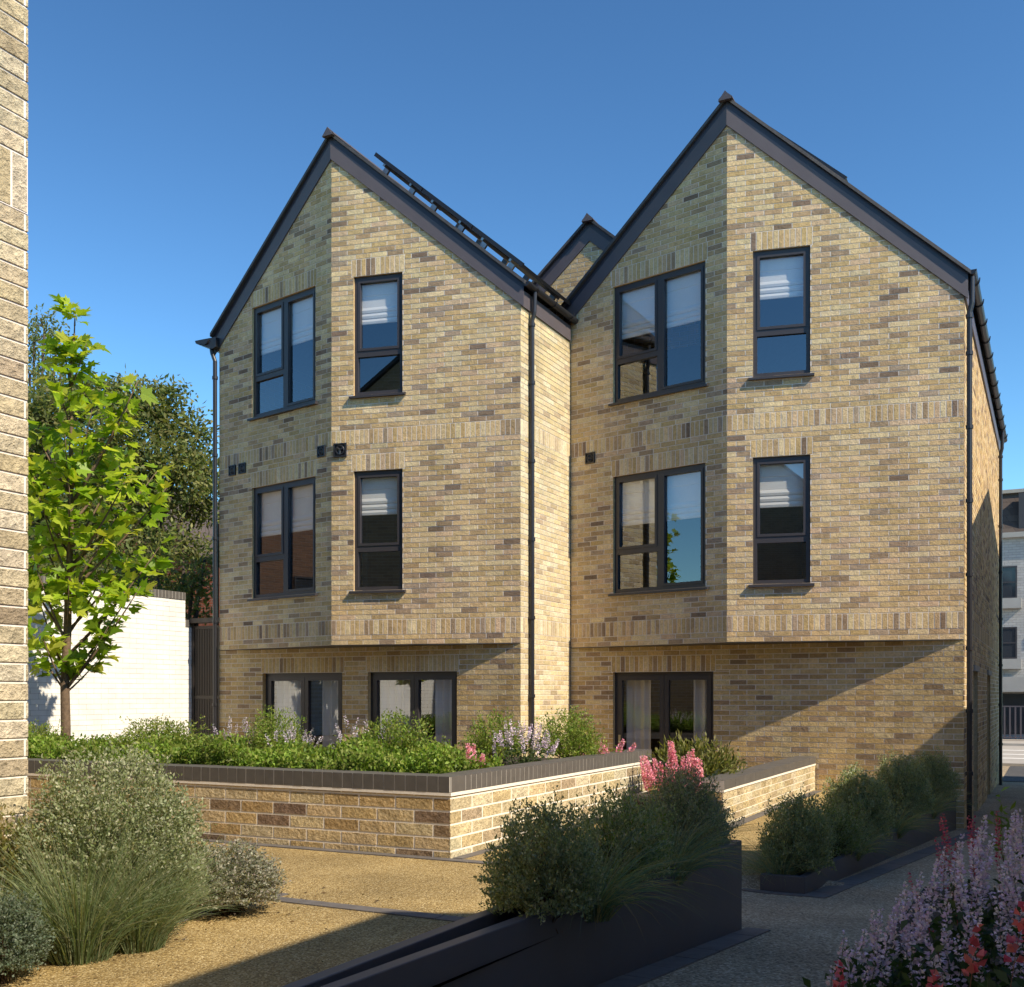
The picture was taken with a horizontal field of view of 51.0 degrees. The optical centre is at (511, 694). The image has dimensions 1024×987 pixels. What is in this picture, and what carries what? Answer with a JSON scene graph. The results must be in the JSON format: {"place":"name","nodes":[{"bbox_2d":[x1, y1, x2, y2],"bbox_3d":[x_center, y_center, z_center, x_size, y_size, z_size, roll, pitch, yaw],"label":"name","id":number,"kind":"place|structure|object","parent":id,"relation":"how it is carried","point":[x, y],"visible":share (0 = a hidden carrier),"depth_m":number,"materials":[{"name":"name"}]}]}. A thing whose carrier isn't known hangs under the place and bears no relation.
{"place":"outdoors","nodes":[
{"label":"outdoors","id":0,"kind":"place"},
{"bbox_2d":[9,880,482,979],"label":"fallen leaves","id":1,"kind":"object","parent":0,"point":[226,917],"visible":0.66,"depth_m":6.45,"materials":[{"name":"brown plant"}]},
{"bbox_2d":[0,773,916,986],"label":"terrace","id":2,"kind":"structure","parent":0,"point":[271,948],"depth_m":6.36,"materials":[{"name":"gravel"}]},
{"bbox_2d":[0,0,27,883],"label":"house","id":3,"kind":"structure","parent":2,"relation":"on","point":[13,397],"depth_m":6.12,"materials":[{"name":"brick"}]},
{"bbox_2d":[0,888,55,986],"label":"shrub","id":4,"kind":"object","parent":2,"relation":"on","point":[19,947],"visible":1,"depth_m":5.09,"materials":[{"name":"green plant"}]},
{"bbox_2d":[0,870,82,957],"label":"grass tuft","id":5,"kind":"object","parent":2,"relation":"on","point":[31,899],"visible":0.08,"depth_m":5.37,"materials":[{"name":"green plant"}]},
{"bbox_2d":[27,303,75,569],"bbox_3d":[-13.747,-4.899,30.470,2.630,12.547,4.124,0,0,-40],"label":"sparse tree","id":6,"kind":"object","parent":2,"relation":"on","point":[35,339],"visible":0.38,"depth_m":30.25,"materials":[{"name":"green plant"}]},
{"bbox_2d":[3,736,216,925],"bbox_3d":[-2.280,0.805,6.097,1.173,1.147,1.170,0,0,-14],"label":"shrub","id":7,"kind":"object","parent":2,"relation":"on","point":[81,807],"visible":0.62,"depth_m":5.88,"materials":[{"name":"green plant"}]},
{"bbox_2d":[27,576,198,742],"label":"garden wall","id":8,"kind":"structure","parent":2,"relation":"on","point":[148,675],"depth_m":17.36,"materials":[{"name":"white paint"}]},
{"bbox_2d":[187,617,218,743],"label":"gate","id":9,"kind":"structure","parent":8,"relation":"attached to","point":[203,698],"depth_m":18.47,"materials":[{"name":"brown metal"}]},
{"bbox_2d":[0,804,229,965],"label":"grass tuft","id":10,"kind":"object","parent":2,"relation":"on","point":[98,944],"visible":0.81,"depth_m":5.46,"materials":[{"name":"green plant"}]},
{"bbox_2d":[27,506,212,624],"bbox_3d":[-7.754,-1.235,21.688,4.875,5.220,5.004,0,0,-27],"label":"tree","id":11,"kind":"object","parent":2,"relation":"on","point":[184,585],"visible":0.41,"depth_m":22.20,"materials":[{"name":"green plant"}]},
{"bbox_2d":[27,364,218,588],"bbox_3d":[-9.672,-3.480,25.733,6.450,9.711,5.087,0,0,8],"label":"broad tree","id":12,"kind":"object","parent":2,"relation":"on","point":[195,474],"visible":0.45,"depth_m":24.91,"materials":[{"name":"green plant"}]},
{"bbox_2d":[38,478,218,625],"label":"red house","id":13,"kind":"structure","parent":2,"relation":"on","point":[207,531],"depth_m":31.39,"materials":[{"name":"brick"}]},
{"bbox_2d":[23,825,263,953],"bbox_3d":[-2.009,1.042,5.860,1.298,0.672,1.319,0,0,2],"label":"grass tuft","id":14,"kind":"object","parent":2,"relation":"on","point":[148,939],"visible":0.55,"depth_m":5.71,"materials":[{"name":"green plant"}]},
{"bbox_2d":[14,892,288,962],"bbox_3d":[-2.595,1.381,5.450,0.110,0.029,4.394,0,0,28],"label":"paver strip","id":15,"kind":"object","parent":2,"relation":"on","point":[212,909],"visible":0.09,"depth_m":6.70,"materials":[{"name":"grey concrete"}]},
{"bbox_2d":[217,524,218,624],"bbox_3d":[-5.122,-0.790,18.626,0.060,4.330,0.060,0,0,27],"label":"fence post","id":16,"kind":"object","parent":2,"relation":"on","point":[217,572],"depth_m":18.61,"materials":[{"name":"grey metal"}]},
{"bbox_2d":[178,887,271,915],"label":"bed soil","id":17,"kind":"structure","parent":2,"relation":"on","point":[200,907],"depth_m":6.81,"materials":[{"name":"brown soil"}]},
{"bbox_2d":[0,802,64,913],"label":"shrub","id":18,"kind":"object","parent":17,"relation":"on","point":[3,845],"visible":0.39,"depth_m":5.76,"materials":[{"name":"green plant"}]},
{"bbox_2d":[5,808,160,883],"bbox_3d":[-2.519,0.989,6.148,1.224,0.777,1.148,0,0,27],"label":"grass tuft","id":19,"kind":"object","parent":17,"relation":"on","point":[74,851],"visible":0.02,"depth_m":5.95,"materials":[{"name":"green plant"}]},
{"bbox_2d":[161,815,253,912],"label":"grass tuft","id":20,"kind":"object","parent":17,"relation":"on","point":[214,853],"visible":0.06,"depth_m":6.66,"materials":[{"name":"green plant"}]},
{"bbox_2d":[176,834,292,916],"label":"shrub","id":21,"kind":"object","parent":2,"relation":"on","point":[258,885],"visible":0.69,"depth_m":6.64,"materials":[{"name":"green plant"}]},
{"bbox_2d":[42,828,493,864],"bbox_3d":[-3.562,1.380,10.433,8.244,0.029,0.110,0,0,27],"label":"paver strip","id":22,"kind":"object","parent":2,"relation":"on","point":[371,853],"visible":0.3,"depth_m":9.29,"materials":[{"name":"grey concrete"}]},
{"bbox_2d":[27,749,651,857],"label":"garden wall","id":23,"kind":"structure","parent":2,"relation":"on","point":[451,814],"depth_m":9.70,"materials":[{"name":"beige brick"}]},
{"bbox_2d":[268,896,464,921],"bbox_3d":[-0.445,1.381,6.607,2.694,0.029,0.120,0,0,28],"label":"paver strip","id":24,"kind":"object","parent":2,"relation":"on","point":[433,916],"visible":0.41,"depth_m":6.83,"materials":[{"name":"grey concrete"}]},
{"bbox_2d":[195,127,659,766],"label":"brick house","id":25,"kind":"structure","parent":2,"relation":"on","point":[393,379],"depth_m":16.29,"materials":[{"name":"beige brick"}]},
{"bbox_2d":[247,287,317,420],"bbox_3d":[-3.614,-5.383,17.084,1.678,1.846,0.194,0,0,39],"label":"window","id":26,"kind":"structure","parent":25,"relation":"in","point":[282,324],"depth_m":17.10,"materials":[{"name":"grey metal"}]},
{"bbox_2d":[247,477,317,600],"bbox_3d":[-3.614,-2.442,17.084,1.678,1.853,0.194,0,0,39],"label":"window","id":27,"kind":"structure","parent":25,"relation":"in","point":[283,509],"depth_m":17.10,"materials":[{"name":"grey metal"}]},
{"bbox_2d":[266,673,341,748],"bbox_3d":[-3.314,0.725,17.483,1.594,2.140,0.223,0,0,27],"label":"patio door","id":28,"kind":"structure","parent":25,"relation":"in","point":[293,690],"depth_m":17.40,"materials":[{"name":"grey"}]},
{"bbox_2d":[349,273,405,398],"bbox_3d":[-2.003,-5.383,16.169,0.899,1.846,0.194,0,0,15],"label":"window","id":29,"kind":"structure","parent":25,"relation":"in","point":[379,298],"depth_m":16.23,"materials":[{"name":"grey metal"}]},
{"bbox_2d":[349,469,405,593],"bbox_3d":[-2.003,-2.442,16.169,0.899,1.853,0.194,0,0,15],"label":"window","id":30,"kind":"structure","parent":25,"relation":"in","point":[380,492],"depth_m":16.23,"materials":[{"name":"grey metal"}]},
{"bbox_2d":[371,671,456,750],"bbox_3d":[-1.455,0.725,16.546,1.594,2.140,0.223,0,0,27],"label":"patio door","id":31,"kind":"structure","parent":25,"relation":"in","point":[402,690],"depth_m":16.46,"materials":[{"name":"grey"}]},
{"bbox_2d":[374,152,458,227],"bbox_3d":[-1.356,-8.034,17.283,0.891,0.773,1.750,0,0,27],"label":"solar panel","id":32,"kind":"object","parent":25,"relation":"attached to","point":[413,185],"visible":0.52,"depth_m":16.62,"materials":[{"name":"black"}]},
{"bbox_2d":[422,188,508,265],"bbox_3d":[-0.582,-7.293,16.893,0.891,0.773,1.750,0,0,27],"label":"solar panel","id":33,"kind":"object","parent":25,"relation":"attached to","point":[462,222],"visible":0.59,"depth_m":16.25,"materials":[{"name":"black"}]},
{"bbox_2d":[472,226,570,304],"bbox_3d":[0.179,-6.566,16.510,0.860,0.747,1.750,0,0,27],"label":"solar panel","id":34,"kind":"object","parent":25,"relation":"attached to","point":[513,260],"visible":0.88,"depth_m":15.97,"materials":[{"name":"black"}]},
{"bbox_2d":[467,755,558,765],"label":"bed soil","id":35,"kind":"structure","parent":2,"relation":"on","point":[515,758],"depth_m":13.60,"materials":[{"name":"brown soil"}]},
{"bbox_2d":[28,718,64,740],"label":"shrub","id":36,"kind":"object","parent":35,"relation":"on","point":[40,731],"visible":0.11,"depth_m":12.94,"materials":[{"name":"green plant"}]},
{"bbox_2d":[27,293,174,740],"bbox_3d":[-5.498,-2.133,13.966,2.059,6.015,1.790,0,0,27],"label":"young tree","id":37,"kind":"object","parent":35,"relation":"on","point":[60,580],"visible":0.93,"depth_m":13.85,"materials":[{"name":"green plant"}]},
{"bbox_2d":[109,714,217,751],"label":"shrub","id":38,"kind":"object","parent":35,"relation":"on","point":[154,726],"visible":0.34,"depth_m":11.93,"materials":[{"name":"green plant"}]},
{"bbox_2d":[213,714,255,743],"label":"lavender","id":39,"kind":"object","parent":35,"relation":"on","point":[245,729],"visible":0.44,"depth_m":12.77,"materials":[{"name":"purple plant"}]},
{"bbox_2d":[27,725,505,773],"bbox_3d":[-3.751,0.590,11.652,7.761,0.527,1.682,0,0,27],"label":"ground cover","id":40,"kind":"object","parent":35,"relation":"on","point":[433,757],"visible":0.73,"depth_m":10.46,"materials":[{"name":"green plant"}]},
{"bbox_2d":[241,704,309,750],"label":"shrub","id":41,"kind":"object","parent":35,"relation":"on","point":[259,738],"visible":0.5,"depth_m":12.47,"materials":[{"name":"green plant"}]},
{"bbox_2d":[263,721,322,747],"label":"lavender","id":42,"kind":"object","parent":35,"relation":"on","point":[293,736],"visible":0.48,"depth_m":11.56,"materials":[{"name":"purple plant"}]},
{"bbox_2d":[330,715,386,748],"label":"lavender","id":43,"kind":"object","parent":35,"relation":"on","point":[339,734],"visible":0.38,"depth_m":11.10,"materials":[{"name":"purple plant"}]},
{"bbox_2d":[355,706,445,755],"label":"shrub","id":44,"kind":"object","parent":35,"relation":"on","point":[409,739],"visible":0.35,"depth_m":10.63,"materials":[{"name":"green plant"}]},
{"bbox_2d":[459,743,484,766],"bbox_3d":[-0.428,0.680,10.353,0.448,0.429,0.329,0,0,27],"label":"astilbe","id":45,"kind":"object","parent":35,"relation":"on","point":[470,750],"visible":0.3,"depth_m":10.27,"materials":[{"name":"pink plant"}]},
{"bbox_2d":[461,708,528,765],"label":"shrub","id":46,"kind":"object","parent":35,"relation":"on","point":[481,744],"visible":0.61,"depth_m":12.31,"materials":[{"name":"green plant"}]},
{"bbox_2d":[492,719,559,764],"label":"lavender","id":47,"kind":"object","parent":35,"relation":"on","point":[522,748],"visible":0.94,"depth_m":11.33,"materials":[{"name":"purple plant"}]},
{"bbox_2d":[529,704,607,758],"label":"shrub","id":48,"kind":"object","parent":35,"relation":"on","point":[573,743],"visible":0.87,"depth_m":12.23,"materials":[{"name":"green plant"}]},
{"bbox_2d":[583,739,635,754],"bbox_3d":[1.209,0.714,12.790,0.656,0.379,0.584,0,0,-21],"label":"astilbe","id":49,"kind":"object","parent":35,"relation":"on","point":[619,747],"visible":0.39,"depth_m":12.77,"materials":[{"name":"pink plant"}]},
{"bbox_2d":[454,815,613,858],"bbox_3d":[0.669,1.381,11.196,0.090,0.029,4.994,0,0,27],"label":"paver strip","id":50,"kind":"object","parent":2,"relation":"on","point":[472,854],"visible":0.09,"depth_m":9.21,"materials":[{"name":"grey concrete"}]},
{"bbox_2d":[639,740,703,805],"bbox_3d":[1.689,0.946,11.215,0.709,0.928,0.691,0,0,27],"label":"astilbe","id":51,"kind":"object","parent":2,"relation":"on","point":[649,771],"visible":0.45,"depth_m":11.12,"materials":[{"name":"pink plant"}]},
{"bbox_2d":[623,788,722,813],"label":"bed soil","id":52,"kind":"structure","parent":2,"relation":"on","point":[637,799],"depth_m":11.68,"materials":[{"name":"brown soil"}]},
{"bbox_2d":[642,729,748,784],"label":"shrub","id":53,"kind":"object","parent":52,"relation":"on","point":[713,764],"visible":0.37,"depth_m":12.33,"materials":[{"name":"green plant"}]},
{"bbox_2d":[702,756,815,822],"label":"garden wall","id":54,"kind":"structure","parent":2,"relation":"on","point":[754,788],"depth_m":12.73,"materials":[{"name":"beige brick"}]},
{"bbox_2d":[729,790,820,826],"bbox_3d":[3.284,1.380,13.154,0.110,0.030,4.744,0,0,27],"label":"paver strip","id":55,"kind":"object","parent":2,"relation":"on","point":[754,816],"visible":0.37,"depth_m":12.16,"materials":[{"name":"grey concrete"}]},
{"bbox_2d":[561,91,1007,829],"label":"brick house","id":56,"kind":"structure","parent":2,"relation":"on","point":[819,503],"depth_m":15.34,"materials":[{"name":"beige brick"}]},
{"bbox_2d":[608,262,708,405],"bbox_3d":[2.212,-5.383,16.148,1.729,1.846,0.194,0,0,40],"label":"window","id":57,"kind":"structure","parent":56,"relation":"in","point":[659,303],"depth_m":16.15,"materials":[{"name":"grey metal"}]},
{"bbox_2d":[608,463,708,595],"bbox_3d":[2.212,-2.442,16.148,1.729,1.853,0.194,0,0,40],"label":"window","id":58,"kind":"structure","parent":56,"relation":"in","point":[658,497],"depth_m":16.15,"materials":[{"name":"grey metal"}]},
{"bbox_2d":[615,671,712,763],"bbox_3d":[2.368,0.725,16.604,1.608,2.140,0.281,0,0,27],"label":"patio door","id":59,"kind":"structure","parent":56,"relation":"in","point":[638,684],"depth_m":16.76,"materials":[{"name":"grey"}]},
{"bbox_2d":[749,246,814,380],"bbox_3d":[3.816,-5.383,15.216,0.899,1.846,0.194,0,0,15],"label":"window","id":60,"kind":"structure","parent":56,"relation":"in","point":[779,273],"depth_m":15.26,"materials":[{"name":"grey metal"}]},
{"bbox_2d":[749,455,814,586],"bbox_3d":[3.816,-2.442,15.216,0.899,1.853,0.194,0,0,15],"label":"window","id":61,"kind":"structure","parent":56,"relation":"in","point":[783,481],"depth_m":15.27,"materials":[{"name":"grey metal"}]},
{"bbox_2d":[771,127,847,181],"bbox_3d":[4.440,-7.893,16.194,1.459,1.308,1.680,0,0,27],"label":"solar panel","id":62,"kind":"object","parent":56,"relation":"attached to","point":[840,174],"visible":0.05,"depth_m":15.26,"materials":[{"name":"black"}]},
{"bbox_2d":[973,665,979,671],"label":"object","id":63,"kind":"structure","parent":56,"relation":"in","point":[976,668],"depth_m":16.46,"materials":[{"name":"grey"}]},
{"bbox_2d":[27,0,1023,500],"label":"sky","id":64,"kind":"structure","parent":0,"point":[167,140],"materials":[{"name":"blue"}]},
{"bbox_2d":[486,213,766,372],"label":"brick house","id":65,"kind":"structure","parent":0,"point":[566,268],"depth_m":18.17,"materials":[{"name":"beige brick"}]},
{"bbox_2d":[638,766,1023,986],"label":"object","id":66,"kind":"structure","parent":0,"point":[803,937],"depth_m":6.81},
{"bbox_2d":[281,840,741,986],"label":"planter","id":67,"kind":"object","parent":66,"relation":"on","point":[485,948],"visible":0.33,"depth_m":4.29,"materials":[{"name":"metal"}]},
{"bbox_2d":[473,785,613,933],"bbox_3d":[0.127,0.662,4.296,0.543,0.593,0.546,0,0,27],"label":"shrub","id":68,"kind":"object","parent":67,"relation":"on","point":[516,885],"visible":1,"depth_m":4.21,"materials":[{"name":"green plant"}]},
{"bbox_2d":[508,806,737,939],"bbox_3d":[0.456,0.711,4.478,1.051,0.494,0.984,0,0,27],"label":"grass tuft","id":69,"kind":"object","parent":67,"relation":"in","point":[619,892],"visible":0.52,"depth_m":4.49,"materials":[{"name":"green plant"}]},
{"bbox_2d":[569,779,684,886],"bbox_3d":[0.519,0.672,5.047,0.620,0.574,0.749,0,0,27],"label":"shrub","id":70,"kind":"object","parent":67,"relation":"on","point":[610,828],"visible":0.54,"depth_m":4.94,"materials":[{"name":"green plant"}]},
{"bbox_2d":[641,754,732,857],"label":"shrub","id":71,"kind":"object","parent":67,"relation":"on","point":[680,793],"visible":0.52,"depth_m":5.74,"materials":[{"name":"green plant"}]},
{"bbox_2d":[618,787,794,887],"bbox_3d":[0.925,0.711,5.398,1.051,0.494,0.984,0,0,4],"label":"grass tuft","id":72,"kind":"object","parent":67,"relation":"on","point":[690,852],"visible":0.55,"depth_m":5.36,"materials":[{"name":"green plant"}]},
{"bbox_2d":[669,780,744,847],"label":"shrub","id":73,"kind":"object","parent":67,"relation":"on","point":[731,821],"visible":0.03,"depth_m":6.19,"materials":[{"name":"green plant"}]},
{"bbox_2d":[593,927,770,986],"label":"paver strip","id":74,"kind":"object","parent":66,"relation":"on","point":[651,972],"visible":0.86,"depth_m":5.22,"materials":[{"name":"grey concrete"}]},
{"bbox_2d":[742,888,802,896],"bbox_3d":[1.997,1.525,8.226,0.474,0.050,0.130,0,0,27],"label":"paver strip","id":75,"kind":"object","parent":66,"relation":"on","point":[771,892],"visible":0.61,"depth_m":8.20,"materials":[{"name":"grey concrete"}]},
{"bbox_2d":[760,800,955,893],"bbox_3d":[3.970,1.761,11.448,0.339,0.728,7.422,0,0,31],"label":"planter","id":76,"kind":"object","parent":66,"relation":"on","point":[813,880],"visible":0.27,"depth_m":9.61,"materials":[{"name":"metal"}]},
{"bbox_2d":[737,825,833,885],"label":"grass tuft","id":77,"kind":"object","parent":76,"relation":"in","point":[765,867],"visible":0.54,"depth_m":8.42,"materials":[{"name":"green plant"}]},
{"bbox_2d":[755,782,840,875],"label":"shrub","id":78,"kind":"object","parent":76,"relation":"in","point":[798,825],"visible":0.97,"depth_m":8.49,"materials":[{"name":"green plant"}]},
{"bbox_2d":[802,791,875,859],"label":"shrub","id":79,"kind":"object","parent":76,"relation":"in","point":[845,844],"visible":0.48,"depth_m":9.38,"materials":[{"name":"green plant"}]},
{"bbox_2d":[821,762,904,841],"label":"shrub","id":80,"kind":"object","parent":76,"relation":"in","point":[848,788],"visible":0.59,"depth_m":10.21,"materials":[{"name":"green plant"}]},
{"bbox_2d":[842,809,920,861],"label":"grass tuft","id":81,"kind":"object","parent":76,"relation":"in","point":[860,854],"visible":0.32,"depth_m":9.62,"materials":[{"name":"green plant"}]},
{"bbox_2d":[865,746,938,822],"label":"shrub","id":82,"kind":"object","parent":76,"relation":"in","point":[907,788],"visible":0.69,"depth_m":12.01,"materials":[{"name":"green plant"}]},
{"bbox_2d":[881,788,953,838],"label":"grass tuft","id":83,"kind":"object","parent":76,"relation":"in","point":[905,824],"visible":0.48,"depth_m":11.16,"materials":[{"name":"green plant"}]},
{"bbox_2d":[911,744,963,804],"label":"shrub","id":84,"kind":"object","parent":76,"relation":"in","point":[939,773],"visible":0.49,"depth_m":13.65,"materials":[{"name":"green plant"}]},
{"bbox_2d":[924,779,988,818],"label":"grass tuft","id":85,"kind":"object","parent":76,"relation":"in","point":[942,806],"visible":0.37,"depth_m":12.91,"materials":[{"name":"green plant"}]},
{"bbox_2d":[803,830,986,897],"bbox_3d":[4.240,1.679,11.189,0.180,0.330,7.430,0,0,32],"label":"paver strip","id":86,"kind":"object","parent":66,"relation":"on","point":[856,879],"visible":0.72,"depth_m":9.75,"materials":[{"name":"grey concrete"}]},
{"bbox_2d":[851,887,1023,986],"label":"bed soil","id":87,"kind":"structure","parent":66,"relation":"on","point":[933,917],"depth_m":5.44,"materials":[{"name":"brown soil"}]},
{"bbox_2d":[832,960,846,986],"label":"coral spikes","id":88,"kind":"object","parent":87,"relation":"on","point":[838,983],"visible":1,"depth_m":3.56,"materials":[{"name":"red plant"}]},
{"bbox_2d":[802,894,910,986],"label":"lilac spikes","id":89,"kind":"object","parent":87,"relation":"on","point":[869,969],"visible":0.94,"depth_m":3.89,"materials":[{"name":"purple plant"}]},
{"bbox_2d":[869,854,956,986],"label":"lilac spikes","id":90,"kind":"object","parent":87,"relation":"on","point":[913,967],"visible":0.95,"depth_m":3.97,"materials":[{"name":"purple plant"}]},
{"bbox_2d":[907,811,1012,985],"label":"red spikes","id":91,"kind":"object","parent":87,"relation":"on","point":[969,880],"visible":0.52,"depth_m":4.62,"materials":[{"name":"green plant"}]},
{"bbox_2d":[929,815,1016,986],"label":"lilac spikes","id":92,"kind":"object","parent":87,"relation":"on","point":[959,949],"visible":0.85,"depth_m":4.20,"materials":[{"name":"purple plant"}]},
{"bbox_2d":[926,901,1023,986],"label":"coral spikes","id":93,"kind":"object","parent":87,"relation":"on","point":[980,954],"visible":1,"depth_m":3.40,"materials":[{"name":"red plant"}]},
{"bbox_2d":[983,787,1015,861],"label":"leafy shoot","id":94,"kind":"object","parent":87,"relation":"on","point":[1001,808],"visible":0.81,"depth_m":5.20,"materials":[{"name":"green plant"}]},
{"bbox_2d":[985,809,1023,986],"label":"lilac spikes","id":95,"kind":"object","parent":87,"relation":"on","point":[1016,896],"visible":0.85,"depth_m":4.22,"materials":[{"name":"purple plant"}]},
{"bbox_2d":[1002,488,1023,738],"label":"white building","id":96,"kind":"structure","parent":0,"point":[1013,597],"depth_m":45.30,"materials":[{"name":"tile"}]},
{"bbox_2d":[1002,566,1016,597],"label":"window","id":97,"kind":"structure","parent":96,"relation":"in","point":[1009,576],"depth_m":45.38,"materials":[{"name":"grey"}]},
{"bbox_2d":[1002,627,1016,658],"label":"window","id":98,"kind":"structure","parent":96,"relation":"in","point":[1009,634],"depth_m":45.38,"materials":[{"name":"grey glass"}]},
{"bbox_2d":[1002,766,1023,781],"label":"passage paving","id":99,"kind":"structure","parent":0,"point":[1014,774],"depth_m":26.27,"materials":[{"name":"concrete"}]},
{"bbox_2d":[1002,746,1023,758],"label":"street","id":100,"kind":"structure","parent":0,"point":[1006,750],"depth_m":36.32,"materials":[{"name":"grey asphalt"}]},
{"bbox_2d":[1002,759,1023,765],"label":"pavement","id":101,"kind":"structure","parent":0,"point":[1012,762],"depth_m":29.86,"materials":[{"name":"grey concrete"}]},
{"bbox_2d":[1002,739,1023,745],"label":"pavement","id":102,"kind":"structure","parent":0,"point":[1012,742],"depth_m":41.80,"materials":[{"name":"grey concrete"}]},
{"bbox_2d":[1002,706,1023,739],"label":"railing","id":103,"kind":"object","parent":102,"relation":"on","point":[1015,737],"visible":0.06,"depth_m":43.51,"materials":[{"name":"grey metal"}]}
]}

